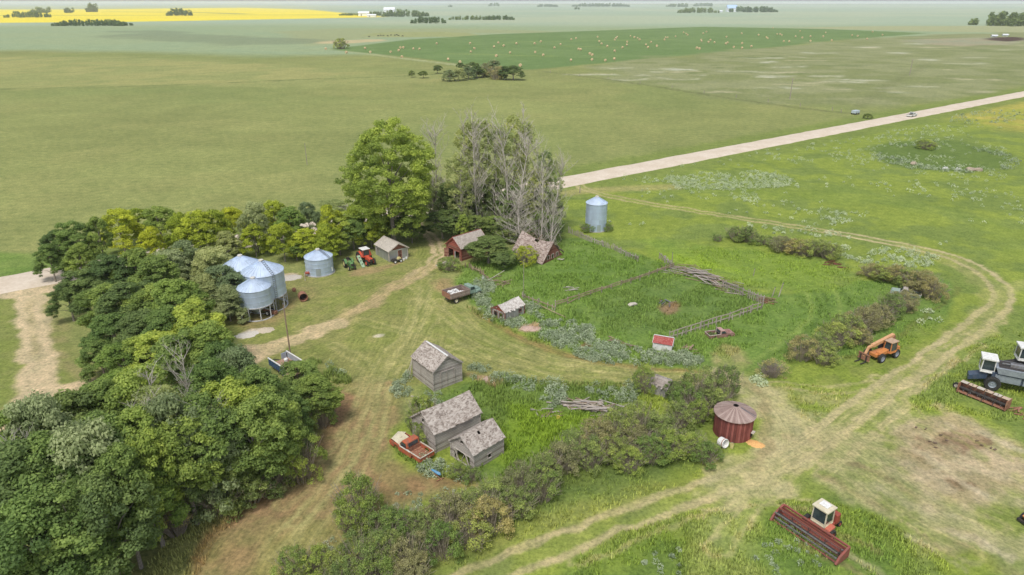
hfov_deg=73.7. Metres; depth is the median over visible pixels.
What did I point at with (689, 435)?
hedge shrub
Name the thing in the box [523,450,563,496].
hedge shrub
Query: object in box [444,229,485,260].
red barn
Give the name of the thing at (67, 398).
maple tree
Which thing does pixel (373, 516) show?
hedge shrub
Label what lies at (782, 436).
dirt track
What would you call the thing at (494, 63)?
field bush
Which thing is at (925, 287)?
hedge shrub
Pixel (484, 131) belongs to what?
poplar tree
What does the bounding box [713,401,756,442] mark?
wooden bin
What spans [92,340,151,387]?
maple tree
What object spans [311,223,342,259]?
maple tree
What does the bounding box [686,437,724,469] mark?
hedge shrub
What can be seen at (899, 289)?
pickup truck
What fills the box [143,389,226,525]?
maple tree
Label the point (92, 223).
maple tree
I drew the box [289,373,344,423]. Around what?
maple tree
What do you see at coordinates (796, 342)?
hedge shrub
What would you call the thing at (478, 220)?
dark tree
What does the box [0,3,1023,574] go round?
ground
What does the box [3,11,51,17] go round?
woodland
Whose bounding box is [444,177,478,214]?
dark tree
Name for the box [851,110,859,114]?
stock trailer
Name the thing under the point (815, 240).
hedge shrub
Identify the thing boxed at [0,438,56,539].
maple tree
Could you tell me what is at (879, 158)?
sage patch
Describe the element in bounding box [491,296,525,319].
ruined shed
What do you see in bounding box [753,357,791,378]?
dry shrub
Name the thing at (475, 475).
weedy shrub
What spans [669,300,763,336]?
rail fence
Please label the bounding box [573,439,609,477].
hedge shrub
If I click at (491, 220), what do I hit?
dark tree
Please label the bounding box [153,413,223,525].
maple tree
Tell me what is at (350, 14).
woodland
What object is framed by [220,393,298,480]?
maple tree
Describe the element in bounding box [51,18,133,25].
woodland
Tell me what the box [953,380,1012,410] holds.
pickup header
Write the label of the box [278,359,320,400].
maple tree
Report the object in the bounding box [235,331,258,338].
gravel heap
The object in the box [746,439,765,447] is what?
grain spill
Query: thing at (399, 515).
hedge shrub
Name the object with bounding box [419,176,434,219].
dark tree
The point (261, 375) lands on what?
maple tree
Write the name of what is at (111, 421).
maple tree
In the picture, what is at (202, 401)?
maple tree
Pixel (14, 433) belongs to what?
bare tree
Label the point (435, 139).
bare tree
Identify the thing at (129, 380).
maple tree
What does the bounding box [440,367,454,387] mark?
door frame
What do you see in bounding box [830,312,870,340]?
hedge shrub
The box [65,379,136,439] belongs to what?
maple tree
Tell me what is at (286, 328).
yard pole
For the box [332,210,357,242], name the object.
maple tree
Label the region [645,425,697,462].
hedge shrub
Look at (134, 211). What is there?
maple tree
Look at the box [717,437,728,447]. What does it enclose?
white tank
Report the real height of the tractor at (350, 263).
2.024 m
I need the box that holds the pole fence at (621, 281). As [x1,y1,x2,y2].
[555,263,674,304]
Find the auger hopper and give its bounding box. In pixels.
[357,255,364,267]
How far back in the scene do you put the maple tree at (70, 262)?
105.69 m
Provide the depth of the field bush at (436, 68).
432.64 m
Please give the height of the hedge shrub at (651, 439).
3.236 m
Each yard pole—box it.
[282,303,290,352]
[523,268,523,298]
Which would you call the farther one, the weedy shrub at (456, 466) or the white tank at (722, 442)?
the white tank at (722, 442)
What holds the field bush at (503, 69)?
on the ground at (216, 105)
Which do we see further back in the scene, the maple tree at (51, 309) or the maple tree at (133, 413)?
the maple tree at (51, 309)
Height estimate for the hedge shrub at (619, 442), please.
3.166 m
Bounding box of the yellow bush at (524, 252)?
[510,245,539,267]
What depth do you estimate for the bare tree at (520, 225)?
125.04 m
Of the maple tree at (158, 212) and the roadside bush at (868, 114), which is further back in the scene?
the roadside bush at (868, 114)
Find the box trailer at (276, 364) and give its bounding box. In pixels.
[268,350,301,375]
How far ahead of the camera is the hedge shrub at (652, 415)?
71.02 m
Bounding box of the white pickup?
[906,112,917,116]
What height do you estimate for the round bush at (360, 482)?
4.804 m
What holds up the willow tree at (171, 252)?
on the ground at (216, 105)
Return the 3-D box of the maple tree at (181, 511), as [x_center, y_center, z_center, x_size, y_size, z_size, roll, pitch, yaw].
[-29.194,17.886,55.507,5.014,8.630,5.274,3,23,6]
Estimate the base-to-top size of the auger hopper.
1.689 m
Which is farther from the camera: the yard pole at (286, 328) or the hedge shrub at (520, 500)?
the yard pole at (286, 328)
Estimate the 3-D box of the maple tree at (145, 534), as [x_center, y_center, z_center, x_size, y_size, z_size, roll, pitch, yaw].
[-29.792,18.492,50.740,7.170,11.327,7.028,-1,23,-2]
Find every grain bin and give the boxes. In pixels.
[304,248,334,277]
[585,195,607,232]
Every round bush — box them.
[330,467,385,530]
[330,495,373,539]
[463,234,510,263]
[489,250,516,267]
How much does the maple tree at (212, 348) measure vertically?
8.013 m
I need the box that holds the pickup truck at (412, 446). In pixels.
[389,431,433,462]
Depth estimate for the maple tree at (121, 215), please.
120.25 m
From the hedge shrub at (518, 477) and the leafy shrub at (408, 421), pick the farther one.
the leafy shrub at (408, 421)
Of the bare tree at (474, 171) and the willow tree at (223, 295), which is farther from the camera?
the bare tree at (474, 171)
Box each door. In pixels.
[316,268,320,275]
[444,248,448,256]
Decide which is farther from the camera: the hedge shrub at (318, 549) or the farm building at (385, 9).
the farm building at (385, 9)
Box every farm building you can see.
[358,11,369,15]
[383,7,395,12]
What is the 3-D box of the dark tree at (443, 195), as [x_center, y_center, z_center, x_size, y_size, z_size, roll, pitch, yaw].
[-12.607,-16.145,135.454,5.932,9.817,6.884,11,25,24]
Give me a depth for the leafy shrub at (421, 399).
71.51 m
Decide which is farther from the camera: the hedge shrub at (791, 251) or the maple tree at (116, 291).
the hedge shrub at (791, 251)
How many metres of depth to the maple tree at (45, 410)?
55.05 m
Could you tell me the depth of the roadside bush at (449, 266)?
115.08 m
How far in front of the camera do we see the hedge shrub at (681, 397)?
75.17 m
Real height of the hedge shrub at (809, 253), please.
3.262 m
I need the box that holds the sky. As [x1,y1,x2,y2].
[0,0,1023,2]
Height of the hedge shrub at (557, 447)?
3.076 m
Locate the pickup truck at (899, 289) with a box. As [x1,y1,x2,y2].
[890,286,921,296]
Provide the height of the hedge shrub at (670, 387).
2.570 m
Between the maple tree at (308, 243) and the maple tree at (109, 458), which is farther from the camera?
the maple tree at (308, 243)
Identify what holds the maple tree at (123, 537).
on the ground at (216, 105)
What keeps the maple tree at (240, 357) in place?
on the ground at (216, 105)
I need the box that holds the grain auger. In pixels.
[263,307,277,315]
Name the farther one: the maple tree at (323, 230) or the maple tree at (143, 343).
the maple tree at (323, 230)
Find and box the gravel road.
[0,91,1023,293]
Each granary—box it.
[407,340,462,391]
[410,390,482,452]
[448,418,505,468]
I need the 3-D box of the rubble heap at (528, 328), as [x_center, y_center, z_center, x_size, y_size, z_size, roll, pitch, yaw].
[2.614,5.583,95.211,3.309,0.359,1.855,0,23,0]
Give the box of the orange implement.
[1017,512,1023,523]
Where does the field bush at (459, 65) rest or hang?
on the ground at (216, 105)
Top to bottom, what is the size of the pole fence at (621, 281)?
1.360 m
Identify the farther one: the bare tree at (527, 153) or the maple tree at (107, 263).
the bare tree at (527, 153)
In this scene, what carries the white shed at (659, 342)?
on the ground at (216, 105)
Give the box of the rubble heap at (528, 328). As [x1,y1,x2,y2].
[520,326,540,330]
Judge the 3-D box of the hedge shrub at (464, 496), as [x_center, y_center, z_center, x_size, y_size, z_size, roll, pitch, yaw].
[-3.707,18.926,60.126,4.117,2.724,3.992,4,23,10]
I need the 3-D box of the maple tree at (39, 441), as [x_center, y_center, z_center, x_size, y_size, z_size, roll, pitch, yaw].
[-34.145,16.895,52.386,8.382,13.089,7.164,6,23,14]
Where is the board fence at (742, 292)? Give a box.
[722,279,764,304]
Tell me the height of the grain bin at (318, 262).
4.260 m
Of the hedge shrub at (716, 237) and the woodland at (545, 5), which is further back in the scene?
the woodland at (545, 5)
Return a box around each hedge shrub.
[267,539,311,574]
[296,537,337,574]
[316,544,361,574]
[321,552,358,574]
[333,527,390,574]
[347,542,395,574]
[359,502,405,544]
[360,523,411,572]
[378,502,423,543]
[387,555,432,574]
[388,527,434,574]
[401,503,445,543]
[420,488,475,537]
[420,512,464,565]
[444,508,495,551]
[451,483,489,526]
[467,489,517,538]
[472,472,517,517]
[492,483,539,520]
[499,457,541,507]
[519,462,562,506]
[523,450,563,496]
[541,435,586,476]
[556,425,600,466]
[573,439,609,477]
[575,413,621,452]
[593,431,634,465]
[598,405,641,443]
[609,443,650,477]
[613,422,651,460]
[621,397,663,437]
[631,432,675,465]
[640,412,682,445]
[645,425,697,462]
[663,380,684,401]
[663,396,696,434]
[668,381,708,416]
[674,429,706,459]
[679,363,726,409]
[685,396,714,426]
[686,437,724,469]
[698,386,735,418]
[706,363,745,400]
[712,233,723,241]
[725,226,750,241]
[735,224,758,243]
[755,234,774,244]
[768,235,791,252]
[779,238,808,254]
[783,334,819,361]
[791,238,823,257]
[802,330,836,362]
[804,238,830,256]
[804,345,841,367]
[814,241,845,260]
[814,319,856,349]
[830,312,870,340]
[842,304,883,334]
[847,325,874,345]
[856,262,886,277]
[865,302,896,331]
[868,264,900,282]
[876,292,909,321]
[884,263,911,281]
[887,288,923,313]
[893,267,921,288]
[901,269,941,298]
[916,276,952,302]
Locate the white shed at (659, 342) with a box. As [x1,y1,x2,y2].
[652,334,674,352]
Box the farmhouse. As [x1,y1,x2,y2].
[726,5,736,11]
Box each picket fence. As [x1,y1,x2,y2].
[568,226,638,261]
[659,252,672,265]
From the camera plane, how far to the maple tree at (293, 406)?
62.48 m
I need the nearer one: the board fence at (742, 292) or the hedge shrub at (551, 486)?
the hedge shrub at (551, 486)
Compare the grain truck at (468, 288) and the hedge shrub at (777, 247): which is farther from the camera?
the hedge shrub at (777, 247)
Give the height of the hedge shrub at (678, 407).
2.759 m
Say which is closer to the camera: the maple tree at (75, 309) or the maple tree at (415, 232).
the maple tree at (75, 309)
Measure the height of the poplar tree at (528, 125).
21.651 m
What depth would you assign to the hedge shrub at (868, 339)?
90.01 m
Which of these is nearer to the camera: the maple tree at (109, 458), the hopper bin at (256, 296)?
the maple tree at (109, 458)
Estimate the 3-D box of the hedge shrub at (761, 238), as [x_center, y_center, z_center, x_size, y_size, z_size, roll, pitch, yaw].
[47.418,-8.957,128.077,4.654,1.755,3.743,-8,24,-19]
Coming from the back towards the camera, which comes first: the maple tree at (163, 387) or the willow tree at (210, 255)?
the willow tree at (210, 255)
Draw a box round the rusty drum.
[298,291,307,301]
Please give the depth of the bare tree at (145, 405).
56.72 m
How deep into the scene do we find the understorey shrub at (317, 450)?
63.66 m
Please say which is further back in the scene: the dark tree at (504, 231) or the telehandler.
the dark tree at (504, 231)
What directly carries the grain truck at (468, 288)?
on the ground at (216, 105)
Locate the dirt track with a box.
[0,184,1017,574]
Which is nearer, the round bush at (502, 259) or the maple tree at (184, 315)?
the maple tree at (184, 315)
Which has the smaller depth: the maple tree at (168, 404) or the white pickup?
the maple tree at (168, 404)
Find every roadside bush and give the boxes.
[435,255,462,271]
[862,113,873,118]
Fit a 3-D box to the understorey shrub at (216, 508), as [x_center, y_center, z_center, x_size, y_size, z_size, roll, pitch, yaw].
[-25.760,18.091,60.226,5.250,4.199,5.284,9,24,21]
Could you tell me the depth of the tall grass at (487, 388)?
75.33 m
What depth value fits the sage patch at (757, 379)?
120.45 m
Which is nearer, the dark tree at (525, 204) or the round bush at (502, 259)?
the round bush at (502, 259)
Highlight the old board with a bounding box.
[585,407,608,409]
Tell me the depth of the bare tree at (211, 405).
58.57 m
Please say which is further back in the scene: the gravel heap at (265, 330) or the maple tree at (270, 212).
the maple tree at (270, 212)
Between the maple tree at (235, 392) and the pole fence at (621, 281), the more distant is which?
the pole fence at (621, 281)
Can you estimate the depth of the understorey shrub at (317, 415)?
72.35 m
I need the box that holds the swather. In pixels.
[770,498,850,564]
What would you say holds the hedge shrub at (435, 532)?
on the ground at (216, 105)
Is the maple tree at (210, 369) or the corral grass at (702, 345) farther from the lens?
the corral grass at (702, 345)
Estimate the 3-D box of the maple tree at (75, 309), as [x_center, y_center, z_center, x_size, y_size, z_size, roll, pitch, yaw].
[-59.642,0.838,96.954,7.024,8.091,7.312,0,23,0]
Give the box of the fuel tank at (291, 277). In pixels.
[284,274,301,280]
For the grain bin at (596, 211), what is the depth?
134.09 m
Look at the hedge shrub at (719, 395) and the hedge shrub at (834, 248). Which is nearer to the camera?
the hedge shrub at (719, 395)
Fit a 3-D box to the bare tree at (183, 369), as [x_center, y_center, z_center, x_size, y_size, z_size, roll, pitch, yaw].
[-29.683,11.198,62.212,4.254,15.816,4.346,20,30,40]
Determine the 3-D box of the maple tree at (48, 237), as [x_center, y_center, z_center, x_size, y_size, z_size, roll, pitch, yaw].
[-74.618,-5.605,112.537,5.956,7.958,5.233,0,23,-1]
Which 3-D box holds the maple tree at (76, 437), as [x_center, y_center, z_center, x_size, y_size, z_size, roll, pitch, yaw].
[-32.661,16.142,53.725,8.591,13.698,8.008,-16,27,-33]
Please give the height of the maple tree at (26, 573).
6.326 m
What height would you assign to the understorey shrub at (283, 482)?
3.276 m
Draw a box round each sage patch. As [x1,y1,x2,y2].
[322,486,821,574]
[325,359,473,481]
[466,362,641,409]
[471,275,703,367]
[609,124,1023,244]
[747,222,942,387]
[871,109,1023,172]
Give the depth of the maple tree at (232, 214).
125.17 m
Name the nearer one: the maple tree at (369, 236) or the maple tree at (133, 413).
the maple tree at (133, 413)
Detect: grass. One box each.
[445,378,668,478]
[455,240,768,360]
[679,246,942,422]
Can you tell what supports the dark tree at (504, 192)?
on the ground at (216, 105)
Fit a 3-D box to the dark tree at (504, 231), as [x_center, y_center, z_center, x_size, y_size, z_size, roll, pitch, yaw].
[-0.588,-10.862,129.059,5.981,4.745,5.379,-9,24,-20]
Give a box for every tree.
[0,388,75,439]
[0,408,49,444]
[0,423,32,544]
[0,430,100,538]
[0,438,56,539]
[0,477,102,574]
[0,481,127,574]
[0,551,49,574]
[11,387,120,439]
[32,243,69,281]
[37,229,76,263]
[43,282,91,320]
[45,415,131,529]
[47,462,163,574]
[51,220,100,258]
[59,242,95,287]
[60,266,111,314]
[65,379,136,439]
[72,281,133,336]
[74,336,126,382]
[78,312,143,366]
[79,253,140,303]
[82,216,113,257]
[82,409,164,468]
[87,362,174,421]
[88,441,162,569]
[92,280,152,333]
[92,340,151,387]
[92,504,138,574]
[96,207,145,253]
[108,247,156,292]
[109,308,161,361]
[114,403,188,522]
[117,208,155,242]
[117,426,184,548]
[119,279,187,326]
[120,329,187,385]
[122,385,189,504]
[124,464,190,547]
[126,254,180,290]
[131,358,183,417]
[135,226,168,254]
[138,304,191,353]
[142,206,175,242]
[143,278,215,323]
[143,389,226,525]
[146,326,206,392]
[151,248,192,280]
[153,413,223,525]
[155,334,199,396]
[162,212,194,248]
[165,239,208,280]
[165,295,229,344]
[168,224,202,251]
[170,390,249,488]
[172,478,205,519]
[173,208,219,250]
[173,319,235,379]
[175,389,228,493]
[179,356,239,404]
[189,245,231,299]
[189,404,256,511]
[192,272,232,312]
[196,209,234,252]
[197,338,248,381]
[199,375,266,441]
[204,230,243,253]
[204,264,246,317]
[208,283,251,323]
[208,343,270,403]
[218,206,246,243]
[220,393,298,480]
[221,431,265,492]
[222,364,300,408]
[235,201,271,251]
[239,223,271,256]
[245,381,303,453]
[246,407,308,481]
[260,199,292,238]
[266,222,301,261]
[273,206,304,242]
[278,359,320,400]
[286,227,322,257]
[286,243,304,260]
[288,390,316,447]
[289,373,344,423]
[297,201,322,240]
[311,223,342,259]
[315,204,342,251]
[316,199,354,222]
[329,234,349,254]
[332,38,349,48]
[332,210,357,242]
[333,115,436,239]
[338,218,368,249]
[342,204,385,245]
[355,221,386,248]
[368,208,390,236]
[384,210,406,228]
[396,206,424,233]
[398,220,422,242]
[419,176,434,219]
[421,116,454,222]
[422,174,451,222]
[423,209,457,238]
[434,182,463,213]
[441,213,472,234]
[442,147,474,219]
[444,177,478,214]
[452,110,481,213]
[455,213,468,233]
[459,97,494,226]
[461,116,502,216]
[465,215,490,234]
[466,181,494,226]
[481,120,517,221]
[481,179,503,221]
[481,215,502,234]
[483,98,526,218]
[490,123,545,238]
[494,188,537,242]
[495,184,525,217]
[495,218,522,241]
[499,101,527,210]
[510,121,538,214]
[512,187,541,220]
[523,161,549,234]
[524,139,562,239]
[526,211,551,237]
[529,146,577,243]
[530,188,560,215]
[531,141,557,211]
[539,215,563,236]
[540,159,565,230]
[545,194,566,229]
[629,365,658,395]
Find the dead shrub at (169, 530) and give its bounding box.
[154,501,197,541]
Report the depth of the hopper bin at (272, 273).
99.19 m
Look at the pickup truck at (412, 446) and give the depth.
68.47 m
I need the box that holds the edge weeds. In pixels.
[307,304,698,477]
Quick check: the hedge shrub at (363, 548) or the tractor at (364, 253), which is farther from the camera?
the tractor at (364, 253)
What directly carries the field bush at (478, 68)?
on the ground at (216, 105)
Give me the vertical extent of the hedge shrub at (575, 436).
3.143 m
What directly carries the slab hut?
on the ground at (216, 105)
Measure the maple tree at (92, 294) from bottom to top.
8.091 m
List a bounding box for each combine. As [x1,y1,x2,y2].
[967,351,1023,390]
[1004,341,1023,363]
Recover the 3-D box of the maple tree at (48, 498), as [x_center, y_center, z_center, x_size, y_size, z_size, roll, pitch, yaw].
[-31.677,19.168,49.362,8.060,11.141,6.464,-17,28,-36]
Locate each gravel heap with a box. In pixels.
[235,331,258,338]
[256,327,274,333]
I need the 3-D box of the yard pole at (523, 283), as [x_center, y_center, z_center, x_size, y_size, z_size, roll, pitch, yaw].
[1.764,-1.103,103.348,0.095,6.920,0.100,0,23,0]
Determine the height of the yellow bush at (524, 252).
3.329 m
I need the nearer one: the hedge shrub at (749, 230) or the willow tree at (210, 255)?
the willow tree at (210, 255)
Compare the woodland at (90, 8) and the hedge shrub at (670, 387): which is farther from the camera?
the woodland at (90, 8)
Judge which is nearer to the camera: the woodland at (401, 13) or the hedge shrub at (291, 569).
the hedge shrub at (291, 569)
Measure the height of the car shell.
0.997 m
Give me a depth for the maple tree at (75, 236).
110.43 m
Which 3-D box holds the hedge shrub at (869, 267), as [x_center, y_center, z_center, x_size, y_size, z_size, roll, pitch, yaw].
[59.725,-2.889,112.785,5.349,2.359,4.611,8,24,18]
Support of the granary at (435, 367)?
on the ground at (216, 105)
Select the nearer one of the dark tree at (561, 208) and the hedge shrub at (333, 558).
the hedge shrub at (333, 558)
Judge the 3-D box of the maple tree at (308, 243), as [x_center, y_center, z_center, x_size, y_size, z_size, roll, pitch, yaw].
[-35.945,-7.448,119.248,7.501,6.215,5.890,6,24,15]
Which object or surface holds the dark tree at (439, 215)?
on the ground at (216, 105)
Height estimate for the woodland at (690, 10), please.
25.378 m
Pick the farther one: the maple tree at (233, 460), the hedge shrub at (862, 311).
the hedge shrub at (862, 311)
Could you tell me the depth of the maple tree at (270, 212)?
127.28 m
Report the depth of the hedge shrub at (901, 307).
97.68 m
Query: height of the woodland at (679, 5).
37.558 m
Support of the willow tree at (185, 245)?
on the ground at (216, 105)
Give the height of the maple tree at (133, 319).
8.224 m
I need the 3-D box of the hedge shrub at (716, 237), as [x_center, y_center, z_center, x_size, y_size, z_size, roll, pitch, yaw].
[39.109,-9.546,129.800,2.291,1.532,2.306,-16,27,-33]
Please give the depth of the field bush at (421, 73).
406.15 m
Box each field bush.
[417,71,427,77]
[433,65,442,73]
[441,69,457,80]
[450,68,467,80]
[456,62,465,68]
[462,67,476,78]
[465,62,479,73]
[471,65,483,76]
[477,68,489,76]
[481,62,491,76]
[486,60,499,72]
[486,65,503,79]
[498,66,511,79]
[502,65,525,79]
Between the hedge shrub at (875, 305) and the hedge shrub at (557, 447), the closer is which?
the hedge shrub at (557, 447)
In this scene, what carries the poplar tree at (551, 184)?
on the ground at (216, 105)
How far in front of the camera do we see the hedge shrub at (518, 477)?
61.79 m
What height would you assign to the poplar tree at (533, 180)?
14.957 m
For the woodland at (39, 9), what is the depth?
2872.22 m
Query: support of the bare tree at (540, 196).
on the ground at (216, 105)
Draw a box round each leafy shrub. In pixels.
[404,410,414,432]
[405,393,436,432]
[412,418,429,444]
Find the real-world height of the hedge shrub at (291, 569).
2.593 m
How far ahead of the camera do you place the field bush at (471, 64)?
431.56 m
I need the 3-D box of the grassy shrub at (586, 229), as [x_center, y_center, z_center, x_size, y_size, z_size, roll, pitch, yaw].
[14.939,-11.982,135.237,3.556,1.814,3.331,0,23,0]
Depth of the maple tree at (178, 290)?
85.22 m
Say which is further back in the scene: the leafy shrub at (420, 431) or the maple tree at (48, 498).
the leafy shrub at (420, 431)
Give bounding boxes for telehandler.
[855,333,899,363]
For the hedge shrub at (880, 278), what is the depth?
110.50 m
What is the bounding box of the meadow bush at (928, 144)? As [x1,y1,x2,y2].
[912,139,938,149]
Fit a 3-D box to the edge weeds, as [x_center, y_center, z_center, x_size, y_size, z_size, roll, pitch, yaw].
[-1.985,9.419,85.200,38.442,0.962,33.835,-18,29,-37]
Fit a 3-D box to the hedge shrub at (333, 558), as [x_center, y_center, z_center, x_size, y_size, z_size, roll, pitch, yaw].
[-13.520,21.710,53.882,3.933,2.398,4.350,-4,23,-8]
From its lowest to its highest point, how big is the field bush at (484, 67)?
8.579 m
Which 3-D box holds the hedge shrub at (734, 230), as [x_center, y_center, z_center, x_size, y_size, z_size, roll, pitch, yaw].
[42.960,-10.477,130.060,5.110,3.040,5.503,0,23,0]
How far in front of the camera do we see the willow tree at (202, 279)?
95.69 m
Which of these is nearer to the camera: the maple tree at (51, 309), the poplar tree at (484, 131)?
the maple tree at (51, 309)
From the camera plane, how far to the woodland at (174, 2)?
69600.30 m
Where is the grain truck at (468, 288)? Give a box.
[442,283,481,303]
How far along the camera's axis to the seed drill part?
65.11 m
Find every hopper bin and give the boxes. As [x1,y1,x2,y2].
[222,254,258,293]
[236,276,274,321]
[240,259,288,313]
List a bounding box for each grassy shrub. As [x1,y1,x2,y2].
[580,223,595,232]
[602,223,613,231]
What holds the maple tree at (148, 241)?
on the ground at (216, 105)
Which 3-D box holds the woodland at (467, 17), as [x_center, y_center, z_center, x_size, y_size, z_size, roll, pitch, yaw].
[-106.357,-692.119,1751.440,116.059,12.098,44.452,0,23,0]
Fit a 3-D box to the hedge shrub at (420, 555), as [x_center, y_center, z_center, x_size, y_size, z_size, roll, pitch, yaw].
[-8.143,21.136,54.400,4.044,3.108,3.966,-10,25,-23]
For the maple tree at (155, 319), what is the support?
on the ground at (216, 105)
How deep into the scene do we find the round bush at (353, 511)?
57.52 m
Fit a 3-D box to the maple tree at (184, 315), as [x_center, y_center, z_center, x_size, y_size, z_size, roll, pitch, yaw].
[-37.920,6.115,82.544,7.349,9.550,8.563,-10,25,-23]
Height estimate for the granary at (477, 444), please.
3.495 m
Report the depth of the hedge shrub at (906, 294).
99.60 m
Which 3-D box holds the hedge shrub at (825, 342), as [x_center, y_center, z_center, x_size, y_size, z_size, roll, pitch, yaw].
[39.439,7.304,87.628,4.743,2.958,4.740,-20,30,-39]
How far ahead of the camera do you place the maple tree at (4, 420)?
55.13 m
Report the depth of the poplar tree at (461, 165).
127.88 m
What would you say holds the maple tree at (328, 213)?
on the ground at (216, 105)
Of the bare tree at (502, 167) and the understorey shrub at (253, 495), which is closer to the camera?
the understorey shrub at (253, 495)
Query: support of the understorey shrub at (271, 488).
on the ground at (216, 105)
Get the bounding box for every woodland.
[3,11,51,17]
[30,6,51,12]
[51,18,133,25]
[63,7,74,12]
[85,3,97,11]
[152,2,194,2]
[165,8,192,15]
[339,13,357,15]
[369,11,384,15]
[381,9,428,16]
[410,16,445,22]
[448,15,492,19]
[482,15,514,19]
[537,4,557,6]
[572,3,629,6]
[666,3,687,6]
[677,7,719,12]
[693,3,712,5]
[728,6,777,11]
[967,10,1023,25]
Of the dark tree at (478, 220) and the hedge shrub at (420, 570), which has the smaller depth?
the hedge shrub at (420, 570)
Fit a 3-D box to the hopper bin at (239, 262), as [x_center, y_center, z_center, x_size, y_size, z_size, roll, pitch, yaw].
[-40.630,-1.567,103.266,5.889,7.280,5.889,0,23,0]
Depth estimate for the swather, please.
57.66 m
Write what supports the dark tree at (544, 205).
on the ground at (216, 105)
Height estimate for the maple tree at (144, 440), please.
11.598 m
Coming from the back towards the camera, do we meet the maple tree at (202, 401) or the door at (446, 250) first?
the door at (446, 250)
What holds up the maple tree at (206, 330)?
on the ground at (216, 105)
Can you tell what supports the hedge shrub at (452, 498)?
on the ground at (216, 105)
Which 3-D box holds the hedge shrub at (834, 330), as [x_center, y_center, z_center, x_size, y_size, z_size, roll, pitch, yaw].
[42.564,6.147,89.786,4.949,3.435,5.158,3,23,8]
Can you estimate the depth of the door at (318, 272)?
112.68 m
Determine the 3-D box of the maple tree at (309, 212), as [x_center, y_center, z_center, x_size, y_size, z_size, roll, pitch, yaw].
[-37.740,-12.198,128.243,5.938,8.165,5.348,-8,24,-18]
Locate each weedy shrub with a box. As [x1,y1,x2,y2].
[446,460,469,479]
[460,463,479,485]
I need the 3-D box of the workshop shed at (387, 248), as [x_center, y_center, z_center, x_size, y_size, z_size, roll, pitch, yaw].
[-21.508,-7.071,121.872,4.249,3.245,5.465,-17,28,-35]
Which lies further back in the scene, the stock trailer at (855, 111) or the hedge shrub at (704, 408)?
the stock trailer at (855, 111)
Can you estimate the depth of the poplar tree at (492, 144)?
133.98 m
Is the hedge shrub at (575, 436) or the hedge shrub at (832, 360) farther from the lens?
the hedge shrub at (832, 360)
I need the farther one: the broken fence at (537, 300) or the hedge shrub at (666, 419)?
the broken fence at (537, 300)
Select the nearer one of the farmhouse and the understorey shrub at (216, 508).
the understorey shrub at (216, 508)
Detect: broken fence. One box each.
[465,262,488,278]
[522,292,555,310]
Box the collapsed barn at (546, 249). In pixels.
[512,231,564,264]
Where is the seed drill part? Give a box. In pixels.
[429,469,443,480]
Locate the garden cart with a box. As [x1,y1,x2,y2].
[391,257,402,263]
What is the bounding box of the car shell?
[705,327,734,338]
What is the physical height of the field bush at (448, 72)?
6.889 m
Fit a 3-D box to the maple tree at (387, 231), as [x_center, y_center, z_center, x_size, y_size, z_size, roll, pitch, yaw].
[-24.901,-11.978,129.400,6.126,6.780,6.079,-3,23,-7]
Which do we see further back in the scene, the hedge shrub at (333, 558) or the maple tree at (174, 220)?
the maple tree at (174, 220)
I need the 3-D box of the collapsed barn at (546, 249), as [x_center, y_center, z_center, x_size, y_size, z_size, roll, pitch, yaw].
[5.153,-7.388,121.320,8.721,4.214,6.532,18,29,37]
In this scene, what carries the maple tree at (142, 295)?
on the ground at (216, 105)
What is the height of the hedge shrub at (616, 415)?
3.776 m
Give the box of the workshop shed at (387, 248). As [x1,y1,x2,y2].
[374,235,408,261]
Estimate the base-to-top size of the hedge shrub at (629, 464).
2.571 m
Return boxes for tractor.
[342,257,355,270]
[356,246,375,265]
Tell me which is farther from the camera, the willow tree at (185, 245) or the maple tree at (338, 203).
the maple tree at (338, 203)
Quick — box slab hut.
[646,374,673,397]
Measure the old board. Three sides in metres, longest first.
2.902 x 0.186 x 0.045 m
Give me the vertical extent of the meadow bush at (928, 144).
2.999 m
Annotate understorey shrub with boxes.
[189,477,248,523]
[202,483,256,507]
[224,469,274,510]
[247,464,295,499]
[268,456,306,492]
[277,431,327,486]
[306,397,338,428]
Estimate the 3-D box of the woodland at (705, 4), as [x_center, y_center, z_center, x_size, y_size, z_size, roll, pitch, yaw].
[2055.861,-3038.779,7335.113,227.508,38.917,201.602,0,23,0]
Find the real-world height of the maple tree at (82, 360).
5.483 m
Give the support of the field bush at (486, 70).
on the ground at (216, 105)
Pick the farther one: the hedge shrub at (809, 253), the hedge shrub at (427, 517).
the hedge shrub at (809, 253)

